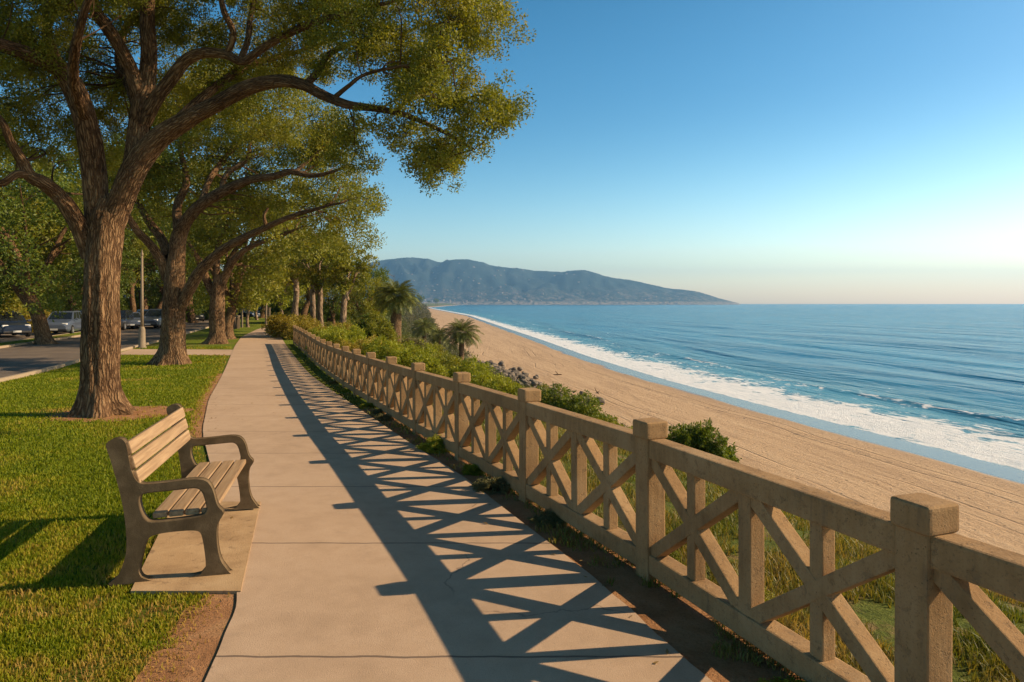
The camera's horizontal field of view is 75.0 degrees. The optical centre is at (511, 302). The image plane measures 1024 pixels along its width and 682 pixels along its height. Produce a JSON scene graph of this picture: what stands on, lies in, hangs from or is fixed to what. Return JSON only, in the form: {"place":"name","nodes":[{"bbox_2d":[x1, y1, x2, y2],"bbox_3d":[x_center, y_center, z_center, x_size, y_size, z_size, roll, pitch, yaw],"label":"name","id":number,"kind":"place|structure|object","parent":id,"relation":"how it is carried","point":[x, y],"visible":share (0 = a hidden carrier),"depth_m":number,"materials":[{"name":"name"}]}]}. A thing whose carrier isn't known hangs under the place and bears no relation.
{"place":"outdoors","nodes":[
{"label":"outdoors","id":0,"kind":"place"},
{"bbox_2d":[0,318,208,377],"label":"road","id":1,"kind":"structure","parent":0,"point":[14,360],"depth_m":31.52,"materials":[{"name":"grey asphalt"}]},
{"bbox_2d":[0,311,30,336],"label":"parked car","id":2,"kind":"object","parent":1,"relation":"on","point":[16,323],"visible":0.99,"depth_m":43.52,"materials":[{"name":"blue paint"}]},
{"bbox_2d":[0,332,80,345],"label":"planted median","id":3,"kind":"object","parent":1,"relation":"on","point":[32,339],"visible":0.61,"depth_m":38.40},
{"bbox_2d":[0,162,133,344],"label":"park tree","id":4,"kind":"object","parent":3,"relation":"in","point":[25,289],"visible":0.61,"depth_m":35.30,"materials":[{"name":"green plant"}]},
{"bbox_2d":[0,335,80,347],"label":"kerb","id":5,"kind":"structure","parent":1,"relation":"on","point":[12,345],"depth_m":36.17,"materials":[{"name":"concrete"}]},
{"bbox_2d":[47,311,80,332],"bbox_3d":[-32.642,1.412,48.505,2.200,1.656,4.610,0,0,-20],"label":"parked car","id":6,"kind":"object","parent":1,"relation":"on","point":[70,322],"visible":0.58,"depth_m":47.65,"materials":[{"name":"silver paint"}]},
{"bbox_2d":[120,310,134,329],"bbox_3d":[-33.153,1.412,56.005,2.200,1.656,4.610,0,0,-16],"label":"parked car","id":7,"kind":"object","parent":1,"relation":"on","point":[127,316],"visible":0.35,"depth_m":55.78,"materials":[{"name":"black paint"}]},
{"bbox_2d":[130,312,145,325],"bbox_3d":[-33.406,1.522,58.504,2.200,1.436,4.610,0,0,-30],"label":"parked car","id":8,"kind":"object","parent":1,"relation":"on","point":[135,321],"visible":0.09,"depth_m":57.00,"materials":[{"name":"silver paint"}]},
{"bbox_2d":[135,309,158,327],"bbox_3d":[-33.217,1.412,60.505,2.200,1.656,4.610,0,0,-24],"label":"parked car","id":9,"kind":"object","parent":1,"relation":"on","point":[145,311],"visible":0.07,"depth_m":60.14,"materials":[{"name":"blue paint"}]},
{"bbox_2d":[139,309,161,327],"bbox_3d":[-31.800,1.382,60.005,2.200,1.716,4.610,0,0,-6],"label":"parked car","id":10,"kind":"object","parent":1,"relation":"on","point":[153,317],"visible":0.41,"depth_m":58.43,"materials":[{"name":"paint"}]},
{"bbox_2d":[186,310,204,320],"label":"parked car","id":11,"kind":"object","parent":1,"relation":"on","point":[200,317],"visible":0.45,"depth_m":80.50,"materials":[{"name":"black paint"}]},
{"bbox_2d":[121,349,232,354],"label":"side path","id":12,"kind":"structure","parent":0,"point":[189,352],"depth_m":30.20,"materials":[{"name":"concrete"}]},
{"bbox_2d":[0,317,378,681],"bbox_3d":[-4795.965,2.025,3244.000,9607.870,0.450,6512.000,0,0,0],"label":"lawn","id":13,"kind":"structure","parent":0,"point":[196,338],"depth_m":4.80,"materials":[{"name":"green plant"}]},
{"bbox_2d":[0,125,67,304],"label":"park tree","id":14,"kind":"object","parent":13,"relation":"on","point":[34,170],"visible":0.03,"depth_m":59.16,"materials":[{"name":"green plant"}]},
{"bbox_2d":[13,306,57,332],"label":"shrub","id":15,"kind":"object","parent":13,"relation":"on","point":[47,314],"visible":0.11,"depth_m":49.88,"materials":[{"name":"green plant"}]},
{"bbox_2d":[0,217,73,316],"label":"park tree","id":16,"kind":"object","parent":13,"relation":"on","point":[9,304],"visible":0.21,"depth_m":44.10,"materials":[{"name":"green plant"}]},
{"bbox_2d":[0,142,82,299],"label":"park tree","id":17,"kind":"object","parent":13,"relation":"on","point":[48,232],"visible":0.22,"depth_m":37.80,"materials":[{"name":"green plant"}]},
{"bbox_2d":[36,296,81,313],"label":"shrub","id":18,"kind":"object","parent":13,"relation":"on","point":[62,304],"visible":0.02,"depth_m":61.75,"materials":[{"name":"green plant"}]},
{"bbox_2d":[15,246,146,310],"bbox_3d":[-38.881,-2.388,60.363,10.304,9.862,8.927,0,0,-19],"label":"park tree","id":19,"kind":"object","parent":13,"relation":"on","point":[126,278],"visible":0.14,"depth_m":61.42,"materials":[{"name":"green plant"}]},
{"bbox_2d":[12,127,171,278],"bbox_3d":[-40.376,-7.134,63.851,14.963,19.793,13.071,0,0,-13],"label":"park tree","id":20,"kind":"object","parent":13,"relation":"on","point":[73,169],"visible":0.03,"depth_m":61.29,"materials":[{"name":"green plant"}]},
{"bbox_2d":[0,326,208,381],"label":"kerb","id":21,"kind":"structure","parent":13,"relation":"on","point":[26,374],"depth_m":22.49,"materials":[{"name":"concrete"}]},
{"bbox_2d":[48,406,193,421],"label":"bare earth","id":22,"kind":"structure","parent":13,"relation":"on","point":[161,411],"depth_m":11.73,"materials":[{"name":"brown soil"}]},
{"bbox_2d":[120,301,129,309],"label":"shrub","id":23,"kind":"object","parent":13,"relation":"on","point":[122,306],"visible":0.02,"depth_m":68.52,"materials":[{"name":"green plant"}]},
{"bbox_2d":[82,207,172,311],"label":"park tree","id":24,"kind":"object","parent":13,"relation":"on","point":[140,244],"visible":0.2,"depth_m":65.21,"materials":[{"name":"green plant"}]},
{"bbox_2d":[120,295,151,311],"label":"shrub","id":25,"kind":"object","parent":13,"relation":"on","point":[128,302],"visible":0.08,"depth_m":71.36,"materials":[{"name":"green plant"}]},
{"bbox_2d":[66,146,206,308],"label":"park tree","id":26,"kind":"object","parent":13,"relation":"on","point":[146,299],"visible":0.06,"depth_m":69.20,"materials":[{"name":"green plant"}]},
{"bbox_2d":[121,275,160,299],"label":"park tree","id":27,"kind":"object","parent":13,"relation":"on","point":[126,296],"visible":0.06,"depth_m":78.69,"materials":[{"name":"green plant"}]},
{"bbox_2d":[137,251,146,348],"bbox_3d":[-18.364,-0.175,33.088,0.420,4.950,0.420,0,0,0],"label":"lamp post","id":28,"kind":"object","parent":13,"relation":"on","point":[141,339],"visible":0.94,"depth_m":33.03,"materials":[{"name":"grey metal"}]},
{"bbox_2d":[128,295,160,308],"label":"shrub","id":29,"kind":"object","parent":13,"relation":"on","point":[154,307],"visible":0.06,"depth_m":73.23,"materials":[{"name":"green plant"}]},
{"bbox_2d":[120,225,212,308],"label":"park tree","id":30,"kind":"object","parent":13,"relation":"on","point":[153,270],"visible":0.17,"depth_m":70.62,"materials":[{"name":"green plant"}]},
{"bbox_2d":[150,279,208,314],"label":"park tree","id":31,"kind":"object","parent":13,"relation":"on","point":[201,310],"visible":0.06,"depth_m":77.67,"materials":[{"name":"green plant"}]},
{"bbox_2d":[134,594,236,681],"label":"dirt edge","id":32,"kind":"object","parent":13,"relation":"on","point":[211,631],"visible":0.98,"depth_m":3.49,"materials":[{"name":"brown soil"}]},
{"bbox_2d":[131,501,260,594],"bbox_3d":[-2.323,1.827,5.098,0.733,0.098,2.284,0,0,-20],"label":"bench pad","id":33,"kind":"object","parent":13,"relation":"on","point":[174,560],"visible":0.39,"depth_m":4.65,"materials":[{"name":"concrete"}]},
{"bbox_2d":[106,403,259,585],"bbox_3d":[-2.385,1.322,5.034,0.743,0.928,1.524,0,0,-14],"label":"park bench","id":34,"kind":"object","parent":33,"relation":"on","point":[203,487],"visible":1,"depth_m":4.36,"materials":[{"name":"concrete"}]},
{"bbox_2d":[128,156,264,322],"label":"park tree","id":35,"kind":"object","parent":13,"relation":"on","point":[191,318],"visible":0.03,"depth_m":75.49,"materials":[{"name":"green plant"}]},
{"bbox_2d":[196,300,209,319],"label":"shrub","id":36,"kind":"object","parent":13,"relation":"on","point":[206,316],"visible":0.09,"depth_m":90.69,"materials":[{"name":"green plant"}]},
{"bbox_2d":[189,373,222,437],"bbox_3d":[-6.730,2.049,14.862,0.421,0.341,13.286,0,0,-22],"label":"dirt edge","id":37,"kind":"object","parent":13,"relation":"on","point":[200,422],"visible":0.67,"depth_m":12.00,"materials":[{"name":"brown soil"}]},
{"bbox_2d":[151,191,299,338],"bbox_3d":[-17.230,-2.620,41.302,8.926,10.356,10.304,0,0,-34],"label":"park tree","id":38,"kind":"object","parent":13,"relation":"on","point":[232,300],"visible":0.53,"depth_m":41.36,"materials":[{"name":"green plant"}]},
{"bbox_2d":[65,49,391,365],"bbox_3d":[-10.297,-3.653,25.483,11.847,12.183,7.486,0,0,0],"label":"park tree","id":39,"kind":"object","parent":13,"relation":"on","point":[170,255],"visible":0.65,"depth_m":24.50,"materials":[{"name":"green plant"}]},
{"bbox_2d":[235,315,239,328],"bbox_3d":[-24.253,1.664,58.442,0.638,1.172,0.638,0,0,0],"label":"litter bin","id":40,"kind":"object","parent":13,"relation":"on","point":[237,321],"visible":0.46,"depth_m":58.29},
{"bbox_2d":[140,157,347,344],"bbox_3d":[-14.467,-2.983,38.438,11.179,10.880,8.038,0,0,0],"label":"park tree","id":41,"kind":"object","parent":13,"relation":"on","point":[215,288],"visible":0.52,"depth_m":36.68,"materials":[{"name":"green plant"}]},
{"bbox_2d":[236,309,259,317],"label":"parked car","id":42,"kind":"object","parent":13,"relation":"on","point":[251,314],"visible":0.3,"depth_m":94.97,"materials":[{"name":"blue paint"}]},
{"bbox_2d":[220,258,283,326],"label":"park tree","id":43,"kind":"object","parent":13,"relation":"on","point":[247,318],"visible":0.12,"depth_m":61.85,"materials":[{"name":"green plant"}]},
{"bbox_2d":[235,244,268,317],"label":"park tree","id":44,"kind":"object","parent":13,"relation":"on","point":[262,314],"visible":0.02,"depth_m":99.55,"materials":[{"name":"brown plant"}]},
{"bbox_2d":[0,0,536,418],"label":"park tree","id":45,"kind":"object","parent":13,"relation":"on","point":[97,226],"visible":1,"depth_m":11.37,"materials":[{"name":"green plant"}]},
{"bbox_2d":[244,253,292,316],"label":"park tree","id":46,"kind":"object","parent":13,"relation":"on","point":[267,289],"visible":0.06,"depth_m":71.75,"materials":[{"name":"green plant"}]},
{"bbox_2d":[255,275,310,313],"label":"park tree","id":47,"kind":"object","parent":13,"relation":"on","point":[290,294],"visible":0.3,"depth_m":65.77,"materials":[{"name":"green plant"}]},
{"bbox_2d":[263,301,308,317],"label":"shrub","id":48,"kind":"object","parent":13,"relation":"on","point":[275,308],"visible":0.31,"depth_m":76.65,"materials":[{"name":"green plant"}]},
{"bbox_2d":[261,311,312,337],"bbox_3d":[-14.606,1.511,43.969,3.728,2.057,3.612,0,0,-17],"label":"shrub","id":49,"kind":"object","parent":13,"relation":"on","point":[279,323],"visible":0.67,"depth_m":43.15,"materials":[{"name":"green plant"}]},
{"bbox_2d":[323,305,348,323],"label":"shrub","id":50,"kind":"object","parent":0,"point":[337,316],"visible":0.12,"depth_m":85.61,"materials":[{"name":"green plant"}]},
{"bbox_2d":[59,257,738,304],"bbox_3d":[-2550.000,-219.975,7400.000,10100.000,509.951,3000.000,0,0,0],"label":"hills","id":51,"kind":"structure","parent":0,"point":[560,288],"depth_m":6336.16,"materials":[{"name":"blue"}]},
{"bbox_2d":[203,326,712,681],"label":"path","id":52,"kind":"structure","parent":0,"point":[376,554],"depth_m":4.41,"materials":[{"name":"concrete"}]},
{"bbox_2d":[0,362,668,662],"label":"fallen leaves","id":53,"kind":"object","parent":52,"relation":"on","point":[667,650],"visible":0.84,"depth_m":9.40,"materials":[{"name":"brown plant"}]},
{"bbox_2d":[0,0,1023,303],"label":"sky","id":54,"kind":"structure","parent":0,"point":[738,151],"materials":[{"name":"blue"}]},
{"bbox_2d":[291,303,1023,681],"bbox_3d":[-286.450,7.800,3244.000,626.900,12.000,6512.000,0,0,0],"label":"bluff slope","id":55,"kind":"structure","parent":0,"point":[881,613],"depth_m":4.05,"materials":[{"name":"green plant"}]},
{"bbox_2d":[266,237,315,315],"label":"park tree","id":56,"kind":"object","parent":55,"relation":"on","point":[295,281],"visible":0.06,"depth_m":57.48,"materials":[{"name":"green plant"}]},
{"bbox_2d":[281,318,327,339],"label":"shrub","id":57,"kind":"object","parent":55,"relation":"on","point":[312,324],"visible":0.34,"depth_m":41.12,"materials":[{"name":"green plant"}]},
{"bbox_2d":[264,230,350,318],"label":"park tree","id":58,"kind":"object","parent":55,"relation":"on","point":[305,307],"visible":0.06,"depth_m":74.14,"materials":[{"name":"green plant"}]},
{"bbox_2d":[292,300,327,321],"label":"shrub","id":59,"kind":"object","parent":55,"relation":"on","point":[324,316],"visible":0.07,"depth_m":82.47,"materials":[{"name":"green plant"}]},
{"bbox_2d":[277,225,348,321],"bbox_3d":[-16.084,-1.734,53.711,5.976,8.848,5.601,0,0,-17],"label":"park tree","id":60,"kind":"object","parent":55,"relation":"on","point":[312,305],"visible":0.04,"depth_m":53.62,"materials":[{"name":"green plant"}]},
{"bbox_2d":[283,227,354,326],"bbox_3d":[-14.147,-1.447,48.747,5.251,8.295,5.602,0,0,-27],"label":"park tree","id":61,"kind":"object","parent":55,"relation":"on","point":[317,283],"visible":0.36,"depth_m":48.02,"materials":[{"name":"green plant"}]},
{"bbox_2d":[307,324,346,337],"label":"shrub","id":62,"kind":"object","parent":55,"relation":"on","point":[314,331],"visible":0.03,"depth_m":32.54,"materials":[{"name":"green plant"}]},
{"bbox_2d":[303,288,360,324],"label":"park tree","id":63,"kind":"object","parent":55,"relation":"on","point":[328,307],"visible":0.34,"depth_m":76.87,"materials":[{"name":"green plant"}]},
{"bbox_2d":[305,323,376,348],"bbox_3d":[-7.226,1.726,28.842,3.083,1.825,3.280,0,0,-1],"label":"shrub","id":64,"kind":"object","parent":55,"relation":"on","point":[352,335],"visible":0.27,"depth_m":28.22,"materials":[{"name":"green plant"}]},
{"bbox_2d":[332,319,358,329],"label":"shrub","id":65,"kind":"object","parent":55,"relation":"on","point":[347,324],"visible":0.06,"depth_m":43.08,"materials":[{"name":"green plant"}]},
{"bbox_2d":[317,242,379,324],"bbox_3d":[-11.554,-0.734,46.104,4.117,7.092,5.074,0,0,-28],"label":"park tree","id":66,"kind":"object","parent":55,"relation":"on","point":[345,285],"visible":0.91,"depth_m":45.41,"materials":[{"name":"green plant"}]},
{"bbox_2d":[334,334,388,352],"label":"shrub","id":67,"kind":"object","parent":55,"relation":"on","point":[355,345],"visible":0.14,"depth_m":24.78,"materials":[{"name":"green plant"}]},
{"bbox_2d":[332,275,395,321],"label":"park tree","id":68,"kind":"object","parent":55,"relation":"on","point":[363,308],"visible":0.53,"depth_m":65.02,"materials":[{"name":"green plant"}]},
{"bbox_2d":[354,313,395,340],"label":"shrub","id":69,"kind":"object","parent":55,"relation":"on","point":[362,324],"visible":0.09,"depth_m":38.66,"materials":[{"name":"green plant"}]},
{"bbox_2d":[356,264,394,313],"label":"park tree","id":70,"kind":"object","parent":55,"relation":"on","point":[384,278],"visible":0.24,"depth_m":80.97,"materials":[{"name":"green plant"}]},
{"bbox_2d":[361,334,400,357],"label":"shrub","id":71,"kind":"object","parent":55,"relation":"on","point":[369,348],"visible":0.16,"depth_m":22.22,"materials":[{"name":"green plant"}]},
{"bbox_2d":[364,311,402,345],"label":"shrub","id":72,"kind":"object","parent":55,"relation":"on","point":[376,327],"visible":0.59,"depth_m":35.77,"materials":[{"name":"green plant"}]},
{"bbox_2d":[373,338,417,366],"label":"shrub","id":73,"kind":"object","parent":55,"relation":"on","point":[398,353],"visible":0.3,"depth_m":19.96,"materials":[{"name":"green plant"}]},
{"bbox_2d":[370,279,421,341],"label":"palm tree","id":74,"kind":"object","parent":55,"relation":"on","point":[397,302],"visible":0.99,"depth_m":47.51,"materials":[{"name":"green plant"}]},
{"bbox_2d":[401,337,432,348],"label":"shrub","id":75,"kind":"object","parent":55,"relation":"on","point":[416,340],"visible":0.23,"depth_m":51.28,"materials":[{"name":"green plant"}]},
{"bbox_2d":[397,339,439,362],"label":"shrub","id":76,"kind":"object","parent":55,"relation":"on","point":[428,348],"visible":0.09,"depth_m":26.11,"materials":[{"name":"green plant"}]},
{"bbox_2d":[410,317,438,340],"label":"palm tree","id":77,"kind":"object","parent":55,"relation":"on","point":[425,328],"visible":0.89,"depth_m":105.44,"materials":[{"name":"green plant"}]},
{"bbox_2d":[403,348,448,376],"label":"shrub","id":78,"kind":"object","parent":55,"relation":"on","point":[436,367],"visible":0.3,"depth_m":19.84,"materials":[{"name":"green plant"}]},
{"bbox_2d":[426,326,447,346],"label":"shrub","id":79,"kind":"object","parent":55,"relation":"on","point":[437,338],"visible":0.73,"depth_m":94.51,"materials":[{"name":"green plant"}]},
{"bbox_2d":[429,341,447,355],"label":"shrub","id":80,"kind":"object","parent":55,"relation":"on","point":[440,347],"visible":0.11,"depth_m":61.84,"materials":[{"name":"green plant"}]},
{"bbox_2d":[422,350,471,370],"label":"shrub","id":81,"kind":"object","parent":55,"relation":"on","point":[448,362],"visible":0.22,"depth_m":23.69,"materials":[{"name":"green plant"}]},
{"bbox_2d":[442,318,484,359],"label":"palm tree","id":82,"kind":"object","parent":55,"relation":"on","point":[461,336],"visible":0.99,"depth_m":89.33,"materials":[{"name":"green plant"}]},
{"bbox_2d":[446,354,495,381],"bbox_3d":[-1.203,2.060,17.535,1.841,1.493,1.926,0,0,10],"label":"shrub","id":83,"kind":"object","parent":55,"relation":"on","point":[473,361],"visible":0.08,"depth_m":17.38,"materials":[{"name":"green plant"}]},
{"bbox_2d":[323,302,628,426],"bbox_3d":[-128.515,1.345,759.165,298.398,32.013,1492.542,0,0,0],"label":"bluff scrub","id":84,"kind":"object","parent":55,"relation":"on","point":[422,312],"visible":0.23,"depth_m":188.55,"materials":[{"name":"green plant"}]},
{"bbox_2d":[452,362,508,402],"bbox_3d":[-0.608,2.074,15.991,1.647,1.336,1.723,0,0,-43],"label":"shrub","id":85,"kind":"object","parent":55,"relation":"on","point":[485,377],"visible":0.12,"depth_m":15.88,"materials":[{"name":"green plant"}]},
{"bbox_2d":[480,372,521,407],"bbox_3d":[-0.106,2.154,15.175,1.453,1.179,1.521,0,0,-2],"label":"shrub","id":86,"kind":"object","parent":55,"relation":"on","point":[511,388],"visible":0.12,"depth_m":15.14,"materials":[{"name":"green plant"}]},
{"bbox_2d":[536,383,562,401],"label":"shrub","id":87,"kind":"object","parent":55,"relation":"on","point":[543,386],"visible":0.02,"depth_m":16.36,"materials":[{"name":"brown plant"}]},
{"bbox_2d":[539,381,586,413],"bbox_3d":[1.094,2.413,14.971,1.723,1.336,1.647,0,0,-30],"label":"shrub","id":88,"kind":"object","parent":55,"relation":"on","point":[558,401],"visible":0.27,"depth_m":15.02,"materials":[{"name":"green plant"}]},
{"bbox_2d":[362,409,804,681],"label":"dirt verge","id":89,"kind":"structure","parent":55,"relation":"on","point":[684,628],"depth_m":3.93,"materials":[{"name":"brown soil"}]},
{"bbox_2d":[359,403,376,408],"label":"weed tuft","id":90,"kind":"object","parent":89,"relation":"on","point":[366,405],"visible":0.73,"depth_m":12.67,"materials":[{"name":"green plant"}]},
{"bbox_2d":[371,408,384,413],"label":"weed tuft","id":91,"kind":"object","parent":89,"relation":"on","point":[377,411],"visible":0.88,"depth_m":11.84,"materials":[{"name":"green plant"}]},
{"bbox_2d":[374,413,392,420],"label":"weed tuft","id":92,"kind":"object","parent":89,"relation":"on","point":[384,417],"visible":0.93,"depth_m":11.04,"materials":[{"name":"green plant"}]},
{"bbox_2d":[415,433,450,453],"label":"weed tuft","id":93,"kind":"object","parent":89,"relation":"on","point":[435,445],"visible":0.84,"depth_m":8.35,"materials":[{"name":"green plant"}]},
{"bbox_2d":[461,463,483,475],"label":"weed tuft","id":94,"kind":"object","parent":89,"relation":"on","point":[474,469],"visible":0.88,"depth_m":7.17,"materials":[{"name":"green plant"}]},
{"bbox_2d":[471,476,513,494],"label":"weed tuft","id":95,"kind":"object","parent":89,"relation":"on","point":[492,483],"visible":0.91,"depth_m":6.44,"materials":[{"name":"green plant"}]},
{"bbox_2d":[527,509,566,528],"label":"weed tuft","id":96,"kind":"object","parent":89,"relation":"on","point":[547,516],"visible":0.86,"depth_m":5.46,"materials":[{"name":"green plant"}]},
{"bbox_2d":[293,325,1023,681],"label":"balustrade fence","id":97,"kind":"object","parent":89,"relation":"on","point":[933,561],"visible":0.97,"depth_m":3.54,"materials":[{"name":"concrete"}]},
{"bbox_2d":[758,675,805,681],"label":"weed tuft","id":98,"kind":"object","parent":89,"relation":"on","point":[779,680],"visible":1,"depth_m":3.12,"materials":[{"name":"green plant"}]},
{"bbox_2d":[564,390,616,421],"bbox_3d":[1.480,2.505,14.512,1.550,1.258,1.622,0,0,-36],"label":"shrub","id":99,"kind":"object","parent":55,"relation":"on","point":[590,409],"visible":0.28,"depth_m":14.38,"materials":[{"name":"green plant"}]},
{"bbox_2d":[597,414,623,426],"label":"shrub","id":100,"kind":"object","parent":55,"relation":"on","point":[607,419],"visible":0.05,"depth_m":13.26,"materials":[{"name":"green plant"}]},
{"bbox_2d":[669,550,685,565],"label":"weed tuft","id":101,"kind":"object","parent":55,"relation":"on","point":[676,556],"visible":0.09,"depth_m":4.59,"materials":[{"name":"green plant"}]},
{"bbox_2d":[665,418,741,461],"bbox_3d":[3.060,2.328,10.897,1.358,1.016,1.239,0,0,0],"label":"shrub","id":102,"kind":"object","parent":55,"relation":"on","point":[696,437],"visible":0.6,"depth_m":10.66,"materials":[{"name":"green plant"}]},
{"bbox_2d":[764,586,779,619],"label":"weed tuft","id":103,"kind":"object","parent":55,"relation":"on","point":[767,595],"visible":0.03,"depth_m":3.90,"materials":[{"name":"green plant"}]},
{"bbox_2d":[426,305,1023,554],"bbox_3d":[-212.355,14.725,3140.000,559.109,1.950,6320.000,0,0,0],"label":"beach","id":104,"kind":"structure","parent":0,"point":[878,471],"depth_m":68.94,"materials":[{"name":"beige sand"}]},
{"bbox_2d":[429,304,1023,470],"bbox_3d":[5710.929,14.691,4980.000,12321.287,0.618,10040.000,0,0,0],"label":"sea","id":105,"kind":"structure","parent":0,"point":[948,377],"depth_m":190.47,"materials":[{"name":"liquid"}]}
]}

